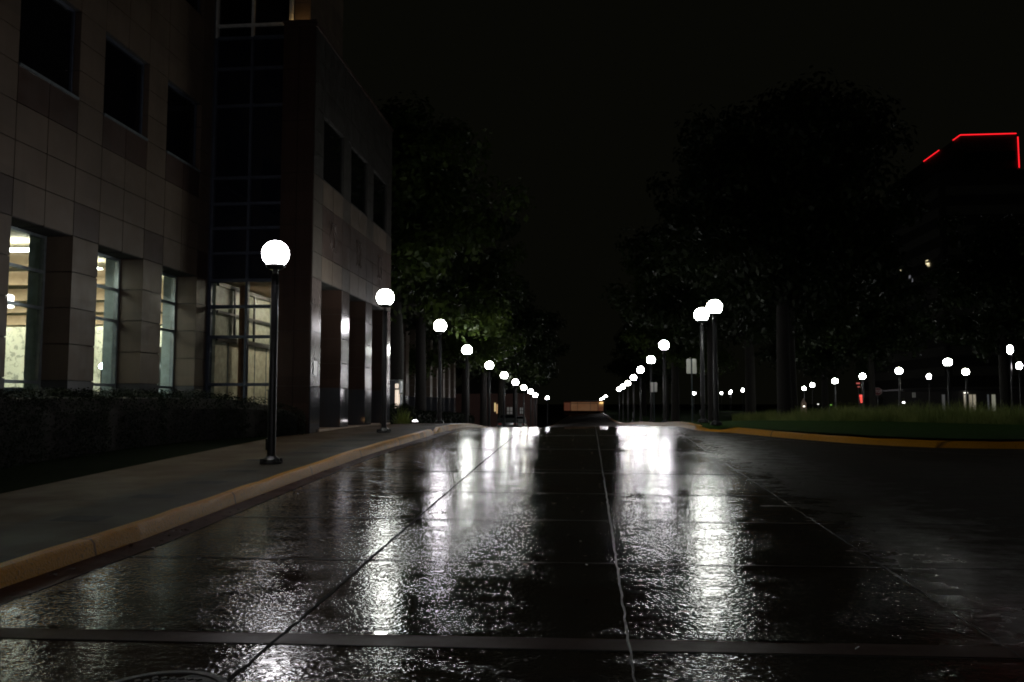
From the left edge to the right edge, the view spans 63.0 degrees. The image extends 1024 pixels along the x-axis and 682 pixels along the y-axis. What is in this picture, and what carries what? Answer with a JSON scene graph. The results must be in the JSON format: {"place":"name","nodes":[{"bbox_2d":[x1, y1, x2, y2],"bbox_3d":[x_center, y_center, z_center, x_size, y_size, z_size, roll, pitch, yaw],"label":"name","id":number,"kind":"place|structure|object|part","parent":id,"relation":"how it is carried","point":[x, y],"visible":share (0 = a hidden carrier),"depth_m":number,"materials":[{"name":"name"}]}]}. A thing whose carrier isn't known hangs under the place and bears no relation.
{"place":"outdoors","nodes":[
{"label":"outdoors","id":0,"kind":"place"},
{"bbox_2d":[0,411,563,493],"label":"grass ground","id":1,"kind":"structure","parent":0,"point":[20,477],"depth_m":14.24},
{"bbox_2d":[0,386,308,469],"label":"hedge","id":2,"kind":"object","parent":1,"relation":"on","point":[39,426],"visible":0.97,"depth_m":16.18,"materials":[{"name":"green plant"}]},
{"bbox_2d":[0,0,342,404],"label":"office building","id":3,"kind":"structure","parent":1,"relation":"on","point":[140,165],"depth_m":19.61,"materials":[{"name":"stone"}]},
{"bbox_2d":[4,226,46,395],"bbox_3d":[-9.431,0.124,15.666,0.104,4.580,1.780,0,-4,5],"label":"window","id":4,"kind":"structure","parent":3,"relation":"in","point":[43,239],"depth_m":16.50,"materials":[{"name":"grey metal"}]},
{"bbox_2d":[18,0,74,92],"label":"window","id":5,"kind":"structure","parent":3,"relation":"in","point":[47,27],"depth_m":16.21,"materials":[{"name":"glass"}]},
{"bbox_2d":[93,252,120,395],"bbox_3d":[-9.192,0.321,18.308,0.104,4.580,1.780,0,-4,5],"label":"window","id":6,"kind":"structure","parent":3,"relation":"in","point":[116,289],"depth_m":19.16,"materials":[{"name":"grey metal"}]},
{"bbox_2d":[103,35,143,134],"bbox_3d":[-8.754,-5.661,18.714,0.104,1.830,1.700,0,-4,5],"label":"window","id":7,"kind":"structure","parent":3,"relation":"in","point":[124,73],"depth_m":18.80,"materials":[{"name":"glass"}]},
{"bbox_2d":[159,272,176,396],"bbox_3d":[-8.952,0.518,20.950,0.104,4.580,1.780,0,-4,5],"label":"window","id":8,"kind":"structure","parent":3,"relation":"in","point":[174,279],"depth_m":21.80,"materials":[{"name":"grey metal"}]},
{"bbox_2d":[166,82,196,166],"bbox_3d":[-8.514,-5.464,21.356,0.104,1.830,1.700,0,-4,5],"label":"window","id":9,"kind":"structure","parent":3,"relation":"in","point":[181,110],"depth_m":21.48,"materials":[{"name":"glass"}]},
{"bbox_2d":[186,0,199,13],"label":"window","id":10,"kind":"structure","parent":3,"relation":"in","point":[195,4],"depth_m":22.31,"materials":[{"name":"glass"}]},
{"bbox_2d":[215,0,293,37],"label":"upper window frame","id":11,"kind":"structure","parent":3,"relation":"in","point":[252,18],"depth_m":23.15,"materials":[{"name":"glass"}]},
{"bbox_2d":[277,19,393,433],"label":"granite building","id":12,"kind":"structure","parent":1,"relation":"on","point":[336,204],"depth_m":24.24,"materials":[{"name":"grey stone"}]},
{"bbox_2d":[323,116,343,196],"bbox_3d":[-5.167,-5.267,23.998,0.104,1.810,1.876,0,-4,5],"label":"window","id":13,"kind":"structure","parent":12,"relation":"in","point":[333,139],"depth_m":24.11,"materials":[{"name":"black"}]},
{"bbox_2d":[351,147,366,216],"bbox_3d":[-4.925,-5.068,26.675,0.104,1.810,1.866,0,-4,5],"label":"window","id":14,"kind":"structure","parent":12,"relation":"in","point":[358,164],"depth_m":26.76,"materials":[{"name":"black"}]},
{"bbox_2d":[373,171,386,232],"bbox_3d":[-4.683,-4.869,29.342,0.104,1.810,1.856,0,-4,5],"label":"window","id":15,"kind":"structure","parent":12,"relation":"in","point":[380,187],"depth_m":29.46,"materials":[{"name":"black"}]},
{"bbox_2d":[390,380,401,407],"bbox_3d":[-4.848,2.505,34.536,0.590,1.795,0.460,0,-4,5],"label":"lit pylon","id":16,"kind":"object","parent":1,"relation":"on","point":[395,396],"visible":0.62,"depth_m":34.37,"materials":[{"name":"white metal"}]},
{"bbox_2d":[399,380,402,393],"bbox_3d":[-4.471,2.446,33.651,0.160,1.780,0.020,0,-4,5],"label":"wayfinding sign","id":17,"kind":"object","parent":1,"relation":"on","point":[399,386],"visible":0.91,"depth_m":33.69,"materials":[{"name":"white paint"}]},
{"bbox_2d":[390,403,416,423],"bbox_3d":[-5.368,3.033,33.986,2.463,1.134,5.501,0,-4,5],"label":"hedge","id":18,"kind":"object","parent":1,"relation":"on","point":[404,406],"visible":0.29,"depth_m":33.54,"materials":[{"name":"green plant"}]},
{"bbox_2d":[389,311,455,412],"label":"stone building","id":19,"kind":"structure","parent":1,"relation":"on","point":[448,390],"depth_m":59.94,"materials":[{"name":"stone"}]},
{"bbox_2d":[426,332,449,354],"bbox_3d":[-11.858,-1.955,61.931,12.180,17.517,13.096,3,-5,-35],"label":"broadleaf tree","id":20,"kind":"object","parent":1,"relation":"on","point":[436,344],"depth_m":60.55,"materials":[{"name":"green plant"}]},
{"bbox_2d":[415,410,474,423],"bbox_3d":[-4.718,4.551,46.703,3.108,1.655,19.551,0,-4,5],"label":"hedge","id":21,"kind":"object","parent":1,"relation":"on","point":[426,416],"visible":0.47,"depth_m":44.73,"materials":[{"name":"green plant"}]},
{"bbox_2d":[377,90,536,403],"bbox_3d":[-5.032,-3.444,37.959,10.828,15.154,12.187,1,-4,-18],"label":"broadleaf tree","id":22,"kind":"object","parent":1,"relation":"on","point":[420,182],"visible":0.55,"depth_m":36.26,"materials":[{"name":"green plant"}]},
{"bbox_2d":[401,152,527,411],"bbox_3d":[-5.719,-2.741,47.561,12.603,16.222,10.946,-3,-5,33],"label":"broadleaf tree","id":23,"kind":"object","parent":1,"relation":"on","point":[459,266],"visible":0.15,"depth_m":46.93,"materials":[{"name":"green plant"}]},
{"bbox_2d":[406,240,528,422],"bbox_3d":[-3.245,-0.412,53.863,9.184,12.854,10.337,0,-4,-4],"label":"broadleaf tree","id":24,"kind":"object","parent":1,"relation":"on","point":[483,352],"visible":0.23,"depth_m":53.77,"materials":[{"name":"green plant"}]},
{"bbox_2d":[442,252,547,426],"bbox_3d":[-1.724,0.316,64.484,10.587,13.626,9.195,-4,-6,41],"label":"broadleaf tree","id":25,"kind":"object","parent":1,"relation":"on","point":[531,323],"visible":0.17,"depth_m":62.92,"materials":[{"name":"green plant"}]},
{"bbox_2d":[455,364,534,387],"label":"broadleaf tree","id":26,"kind":"object","parent":1,"relation":"on","point":[458,371],"visible":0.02,"depth_m":125.56,"materials":[{"name":"green plant"}]},
{"bbox_2d":[455,376,538,426],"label":"brick house","id":27,"kind":"structure","parent":1,"relation":"on","point":[474,391],"depth_m":95.37,"materials":[{"name":"brown brick"}]},
{"bbox_2d":[506,407,512,413],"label":"window","id":28,"kind":"structure","parent":27,"relation":"in","point":[509,410],"depth_m":94.98,"materials":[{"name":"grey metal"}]},
{"bbox_2d":[456,289,558,419],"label":"broadleaf tree","id":29,"kind":"object","parent":1,"relation":"on","point":[532,371],"visible":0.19,"depth_m":75.09,"materials":[{"name":"green plant"}]},
{"bbox_2d":[497,414,517,426],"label":"parked car","id":30,"kind":"object","parent":1,"relation":"on","point":[509,420],"visible":0.47,"depth_m":68.53,"materials":[{"name":"paint"}]},
{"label":"car window","id":31,"kind":"part","parent":30,"relation":"part of","materials":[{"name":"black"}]},
{"bbox_2d":[516,415,526,426],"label":"parked car","id":32,"kind":"object","parent":1,"relation":"on","point":[520,420],"visible":0.23,"depth_m":77.51,"materials":[{"name":"paint"}]},
{"bbox_2d":[494,309,561,414],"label":"broadleaf tree","id":33,"kind":"object","parent":1,"relation":"on","point":[546,357],"visible":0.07,"depth_m":87.81,"materials":[{"name":"green plant"}]},
{"bbox_2d":[518,304,570,388],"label":"broadleaf tree","id":34,"kind":"object","parent":1,"relation":"on","point":[560,350],"visible":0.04,"depth_m":104.57,"materials":[{"name":"green plant"}]},
{"bbox_2d":[0,416,573,562],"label":"sidewalk","id":35,"kind":"structure","parent":0,"point":[27,526],"depth_m":11.32,"materials":[{"name":"concrete"}]},
{"bbox_2d":[49,429,419,521],"bbox_3d":[-3.976,2.198,16.338,1.085,0.489,15.367,0,-4,6],"label":"sidewalk inset","id":36,"kind":"object","parent":35,"relation":"on","point":[82,518],"visible":0.96,"depth_m":10.49,"materials":[{"name":"concrete"}]},
{"bbox_2d":[259,241,288,463],"bbox_3d":[-4.089,0.175,14.333,0.460,3.826,0.460,-1,-4,11],"label":"street lamp","id":37,"kind":"object","parent":35,"relation":"on","point":[275,255],"visible":1,"depth_m":14.27,"materials":[{"name":"black"}]},
{"bbox_2d":[377,289,393,432],"bbox_3d":[-3.405,0.516,22.340,0.460,3.838,0.460,-1,-4,17],"label":"street lamp","id":38,"kind":"object","parent":35,"relation":"on","point":[385,298],"visible":1,"depth_m":22.27,"materials":[{"name":"brown metal"}]},
{"bbox_2d":[387,405,414,423],"bbox_3d":[-3.817,2.526,29.159,1.480,0.743,1.608,0,-4,5],"label":"spiky plant","id":39,"kind":"object","parent":35,"relation":"on","point":[402,419],"visible":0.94,"depth_m":29.14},
{"bbox_2d":[434,320,445,422],"bbox_3d":[-2.648,1.115,30.695,0.460,3.809,0.460,0,-4,0],"label":"street lamp","id":40,"kind":"object","parent":35,"relation":"on","point":[440,326],"visible":0.98,"depth_m":30.64,"materials":[{"name":"brown metal"}]},
{"bbox_2d":[462,345,471,422],"bbox_3d":[-2.044,2.039,37.891,0.460,3.711,0.460,-2,-5,20],"label":"street lamp","id":41,"kind":"object","parent":35,"relation":"on","point":[466,350],"visible":0.86,"depth_m":37.83,"materials":[{"name":"brown metal"}]},
{"bbox_2d":[485,361,492,426],"bbox_3d":[-1.251,2.999,46.054,0.460,3.757,0.460,0,-4,4],"label":"street lamp","id":42,"kind":"object","parent":35,"relation":"on","point":[489,365],"visible":0.86,"depth_m":45.99,"materials":[{"name":"black metal"}]},
{"bbox_2d":[501,372,507,426],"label":"street lamp","id":43,"kind":"object","parent":35,"relation":"on","point":[504,375],"visible":0.81,"depth_m":54.16,"materials":[{"name":"black metal"}]},
{"bbox_2d":[512,379,518,426],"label":"street lamp","id":44,"kind":"object","parent":35,"relation":"on","point":[515,382],"visible":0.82,"depth_m":62.66,"materials":[{"name":"brown metal"}]},
{"bbox_2d":[521,385,525,426],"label":"street lamp","id":45,"kind":"object","parent":35,"relation":"on","point":[523,387],"visible":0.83,"depth_m":70.76,"materials":[{"name":"brown metal"}]},
{"bbox_2d":[528,389,532,426],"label":"street lamp","id":46,"kind":"object","parent":35,"relation":"on","point":[530,391],"visible":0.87,"depth_m":79.38,"materials":[{"name":"brown metal"}]},
{"bbox_2d":[533,393,537,426],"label":"street lamp","id":47,"kind":"object","parent":35,"relation":"on","point":[535,395],"visible":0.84,"depth_m":86.37,"materials":[{"name":"brown metal"}]},
{"bbox_2d":[0,413,1023,681],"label":"road","id":48,"kind":"structure","parent":0,"point":[550,579],"depth_m":7.21,"materials":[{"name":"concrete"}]},
{"bbox_2d":[113,670,226,681],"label":"manhole cover","id":49,"kind":"object","parent":48,"relation":"on","point":[208,677],"visible":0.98,"depth_m":4.65,"materials":[{"name":"metal"}]},
{"bbox_2d":[0,431,452,604],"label":"gutter","id":50,"kind":"object","parent":48,"relation":"on","point":[32,585],"visible":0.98,"depth_m":8.33,"materials":[{"name":"concrete"}]},
{"bbox_2d":[0,415,570,588],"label":"kerb","id":51,"kind":"structure","parent":48,"relation":"on","point":[26,567],"depth_m":9.02,"materials":[{"name":"yellow paint"}]},
{"bbox_2d":[226,427,530,681],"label":"road joint","id":52,"kind":"object","parent":48,"relation":"on","point":[232,676],"visible":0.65,"depth_m":6.38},
{"bbox_2d":[11,626,806,641],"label":"puddle","id":53,"kind":"object","parent":48,"relation":"on","point":[370,633],"visible":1,"depth_m":5.43,"materials":[{"name":"black liquid"}]},
{"bbox_2d":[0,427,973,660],"bbox_3d":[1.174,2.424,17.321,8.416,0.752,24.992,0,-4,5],"label":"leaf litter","id":54,"kind":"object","parent":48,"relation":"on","point":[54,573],"visible":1,"depth_m":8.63,"materials":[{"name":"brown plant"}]},
{"bbox_2d":[0,628,1023,657],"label":"road band","id":55,"kind":"object","parent":48,"relation":"on","point":[643,645],"visible":1,"depth_m":5.24,"materials":[{"name":"concrete"}]},
{"bbox_2d":[0,435,1023,659],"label":"road joint","id":56,"kind":"object","parent":48,"relation":"on","point":[613,563],"visible":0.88,"depth_m":9.33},
{"bbox_2d":[562,400,604,414],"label":"glass pavilion","id":57,"kind":"structure","parent":48,"relation":"on","point":[583,405],"depth_m":219.47,"materials":[{"name":"glass"}]},
{"bbox_2d":[571,402,576,410],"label":"window","id":58,"kind":"structure","parent":57,"relation":"in","point":[573,404],"depth_m":219.71,"materials":[{"name":"brown glass"}]},
{"bbox_2d":[577,402,589,410],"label":"window","id":59,"kind":"structure","parent":57,"relation":"in","point":[581,406],"depth_m":219.49,"materials":[{"name":"brown glass"}]},
{"bbox_2d":[590,402,597,410],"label":"window","id":60,"kind":"structure","parent":57,"relation":"in","point":[593,405],"depth_m":219.22,"materials":[{"name":"brown glass"}]},
{"bbox_2d":[595,427,635,681],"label":"road joint","id":61,"kind":"object","parent":48,"relation":"on","point":[628,644],"visible":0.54,"depth_m":6.36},
{"bbox_2d":[600,412,1023,448],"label":"kerb","id":62,"kind":"structure","parent":48,"relation":"on","point":[914,442],"depth_m":19.72,"materials":[{"name":"yellow paint"}]},
{"bbox_2d":[675,430,1022,658],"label":"road joint","id":63,"kind":"object","parent":48,"relation":"on","point":[887,569],"visible":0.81,"depth_m":6.86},
{"bbox_2d":[342,0,1023,403],"label":"sky","id":64,"kind":"structure","parent":0,"point":[581,101],"materials":[{"name":"black"}]},
{"bbox_2d":[537,404,858,426],"bbox_3d":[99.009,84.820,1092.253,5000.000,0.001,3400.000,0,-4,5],"label":"ground","id":65,"kind":"structure","parent":0,"point":[552,407],"depth_m":683.12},
{"bbox_2d":[546,396,548,424],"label":"street lamp","id":66,"kind":"object","parent":65,"relation":"on","point":[547,397],"visible":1,"depth_m":111.88,"materials":[{"name":"brown metal"}]},
{"bbox_2d":[602,409,1023,438],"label":"lawn","id":67,"kind":"structure","parent":0,"point":[916,429],"depth_m":23.02,"materials":[{"name":"plant"}]},
{"bbox_2d":[617,387,620,420],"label":"street lamp","id":68,"kind":"object","parent":67,"relation":"on","point":[618,389],"visible":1,"depth_m":95.91,"materials":[{"name":"brown metal"}]},
{"bbox_2d":[621,384,624,421],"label":"street lamp","id":69,"kind":"object","parent":67,"relation":"on","point":[622,386],"visible":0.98,"depth_m":85.54,"materials":[{"name":"brown metal"}]},
{"bbox_2d":[625,381,629,422],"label":"street lamp","id":70,"kind":"object","parent":67,"relation":"on","point":[627,383],"visible":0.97,"depth_m":75.00,"materials":[{"name":"brown metal"}]},
{"bbox_2d":[631,375,635,421],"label":"street lamp","id":71,"kind":"object","parent":67,"relation":"on","point":[633,378],"visible":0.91,"depth_m":65.65,"materials":[{"name":"brown metal"}]},
{"bbox_2d":[603,327,671,415],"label":"broadleaf tree","id":72,"kind":"object","parent":67,"relation":"on","point":[628,370],"visible":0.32,"depth_m":132.16,"materials":[{"name":"green plant"}]},
{"bbox_2d":[637,367,643,421],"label":"street lamp","id":73,"kind":"object","parent":67,"relation":"on","point":[640,370],"visible":0.97,"depth_m":56.92,"materials":[{"name":"brown metal"}]},
{"bbox_2d":[647,356,654,421],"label":"street lamp","id":74,"kind":"object","parent":67,"relation":"on","point":[650,360],"visible":0.98,"depth_m":47.45,"materials":[{"name":"brown metal"}]},
{"bbox_2d":[651,382,656,421],"bbox_3d":[7.140,3.126,41.999,0.330,2.124,0.034,0,-4,5],"label":"sign post","id":75,"kind":"object","parent":67,"relation":"on","point":[653,386],"visible":0.93,"depth_m":42.06,"materials":[{"name":"metal"}]},
{"bbox_2d":[617,306,706,418],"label":"broadleaf tree","id":76,"kind":"object","parent":67,"relation":"on","point":[635,355],"visible":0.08,"depth_m":102.57,"materials":[{"name":"green plant"}]},
{"bbox_2d":[659,341,668,422],"bbox_3d":[7.172,1.904,39.331,0.460,3.866,0.460,0,-4,-6],"label":"street lamp","id":77,"kind":"object","parent":67,"relation":"on","point":[663,345],"visible":0.96,"depth_m":39.27,"materials":[{"name":"brown metal"}]},
{"bbox_2d":[618,254,738,420],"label":"broadleaf tree","id":78,"kind":"object","parent":67,"relation":"on","point":[675,354],"visible":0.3,"depth_m":79.93,"materials":[{"name":"green plant"}]},
{"bbox_2d":[599,171,768,420],"bbox_3d":[13.723,-3.209,58.833,14.620,18.817,12.697,2,-5,-24],"label":"broadleaf tree","id":79,"kind":"object","parent":67,"relation":"on","point":[666,307],"visible":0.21,"depth_m":58.34,"materials":[{"name":"green plant"}]},
{"bbox_2d":[686,358,696,421],"bbox_3d":[5.925,1.674,27.517,0.330,2.200,0.034,0,-4,5],"label":"sign post","id":80,"kind":"object","parent":67,"relation":"on","point":[691,365],"visible":0.93,"depth_m":27.58,"materials":[{"name":"metal"}]},
{"bbox_2d":[694,308,708,422],"bbox_3d":[6.141,0.773,26.974,0.460,3.707,0.460,-1,-4,8],"label":"street lamp","id":81,"kind":"object","parent":67,"relation":"on","point":[701,315],"visible":0.99,"depth_m":26.91,"materials":[{"name":"brown metal"}]},
{"bbox_2d":[707,300,722,424],"bbox_3d":[6.052,0.625,24.878,0.460,3.725,0.460,-1,-5,19],"label":"street lamp","id":82,"kind":"object","parent":67,"relation":"on","point":[714,308],"visible":1,"depth_m":24.82,"materials":[{"name":"brown metal"}]},
{"bbox_2d":[644,191,862,414],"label":"broadleaf tree","id":83,"kind":"object","parent":67,"relation":"on","point":[750,394],"visible":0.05,"depth_m":71.96,"materials":[{"name":"green plant"}]},
{"bbox_2d":[641,65,920,416],"bbox_3d":[14.097,-4.721,45.337,14.143,18.918,13.154,-1,-4,9],"label":"broadleaf tree","id":84,"kind":"object","parent":67,"relation":"on","point":[756,269],"visible":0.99,"depth_m":42.97,"materials":[{"name":"green plant"}]},
{"bbox_2d":[660,79,932,415],"bbox_3d":[16.582,-5.377,50.723,14.859,21.371,15.977,-3,-5,36],"label":"broadleaf tree","id":85,"kind":"object","parent":67,"relation":"on","point":[868,134],"visible":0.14,"depth_m":49.05,"materials":[{"name":"green plant"}]},
{"bbox_2d":[800,398,806,412],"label":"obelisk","id":86,"kind":"object","parent":67,"relation":"on","point":[803,402],"visible":0.32,"depth_m":97.78,"materials":[{"name":"stone"}]},
{"bbox_2d":[810,383,813,411],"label":"street lamp","id":87,"kind":"object","parent":67,"relation":"on","point":[812,385],"visible":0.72,"depth_m":100.86,"materials":[{"name":"brown metal"}]},
{"bbox_2d":[760,308,897,410],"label":"broadleaf tree","id":88,"kind":"object","parent":67,"relation":"on","point":[818,361],"visible":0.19,"depth_m":79.83,"materials":[{"name":"green plant"}]},
{"bbox_2d":[832,378,837,410],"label":"street lamp","id":89,"kind":"object","parent":67,"relation":"on","point":[834,381],"visible":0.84,"depth_m":69.66,"materials":[{"name":"white metal"}]},
{"bbox_2d":[856,382,862,410],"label":"lit red sign","id":90,"kind":"object","parent":67,"relation":"on","point":[859,398],"visible":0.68,"depth_m":77.21,"materials":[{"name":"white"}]},
{"bbox_2d":[859,373,865,405],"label":"street lamp","id":91,"kind":"object","parent":67,"relation":"on","point":[862,376],"visible":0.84,"depth_m":66.58,"materials":[{"name":"white metal"}]},
{"bbox_2d":[815,258,935,410],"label":"broadleaf tree","id":92,"kind":"object","parent":67,"relation":"on","point":[882,315],"visible":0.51,"depth_m":73.91,"materials":[{"name":"green plant"}]},
{"bbox_2d":[731,398,1023,424],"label":"ornamental grass","id":93,"kind":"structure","parent":67,"relation":"on","point":[974,415],"depth_m":26.09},
{"bbox_2d":[875,387,881,408],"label":"stop sign","id":94,"kind":"object","parent":67,"relation":"on","point":[878,391],"visible":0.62,"depth_m":83.86,"materials":[{"name":"brown metal"}]},
{"bbox_2d":[895,368,902,406],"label":"street lamp","id":95,"kind":"object","parent":67,"relation":"on","point":[898,371],"visible":0.82,"depth_m":57.68,"materials":[{"name":"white metal"}]},
{"bbox_2d":[927,374,930,408],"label":"street lamp","id":96,"kind":"object","parent":67,"relation":"on","point":[928,376],"visible":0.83,"depth_m":95.86,"materials":[{"name":"white metal"}]},
{"bbox_2d":[860,169,1023,409],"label":"office block","id":97,"kind":"structure","parent":67,"relation":"on","point":[972,196],"depth_m":175.02,"materials":[{"name":"stone"}]},
{"bbox_2d":[943,359,951,412],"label":"street lamp","id":98,"kind":"object","parent":67,"relation":"on","point":[947,363],"visible":0.9,"depth_m":47.83,"materials":[{"name":"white metal"}]},
{"bbox_2d":[886,133,1019,199],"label":"neon tower","id":99,"kind":"structure","parent":67,"relation":"on","point":[976,152],"depth_m":195.27,"materials":[{"name":"stone"}]},
{"bbox_2d":[882,389,1023,413],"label":"park building","id":100,"kind":"structure","parent":67,"relation":"on","point":[891,396],"depth_m":105.18,"materials":[{"name":"brown metal"}]},
{"bbox_2d":[941,394,945,406],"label":"window","id":101,"kind":"structure","parent":100,"relation":"in","point":[943,396],"depth_m":105.24,"materials":[{"name":"grey glass"}]},
{"bbox_2d":[968,394,972,407],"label":"window","id":102,"kind":"structure","parent":100,"relation":"in","point":[970,396],"depth_m":104.95,"materials":[{"name":"beige glass"}]},
{"bbox_2d":[973,394,976,407],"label":"window","id":103,"kind":"structure","parent":100,"relation":"in","point":[974,395],"depth_m":104.90,"materials":[{"name":"beige glass"}]},
{"bbox_2d":[986,394,989,411],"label":"window","id":104,"kind":"structure","parent":100,"relation":"in","point":[987,395],"depth_m":104.75,"materials":[{"name":"grey glass"}]},
{"bbox_2d":[991,394,996,409],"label":"window","id":105,"kind":"structure","parent":100,"relation":"in","point":[993,396],"depth_m":104.67,"materials":[{"name":"beige glass"}]},
{"bbox_2d":[962,369,968,405],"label":"street lamp","id":106,"kind":"object","parent":67,"relation":"on","point":[965,372],"visible":0.86,"depth_m":61.11,"materials":[{"name":"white metal"}]},
{"bbox_2d":[1007,345,1013,409],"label":"street lamp","id":107,"kind":"object","parent":67,"relation":"on","point":[1009,348],"visible":0.69,"depth_m":71.39,"materials":[{"name":"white metal"}]},
{"bbox_2d":[1010,293,1023,360],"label":"broadleaf tree","id":108,"kind":"object","parent":67,"relation":"on","point":[1020,356],"visible":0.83,"depth_m":64.21,"materials":[{"name":"green plant"}]},
{"bbox_2d":[1016,362,1021,408],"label":"street lamp","id":109,"kind":"object","parent":67,"relation":"on","point":[1018,365],"visible":0.8,"depth_m":71.27,"materials":[{"name":"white metal"}]}
]}

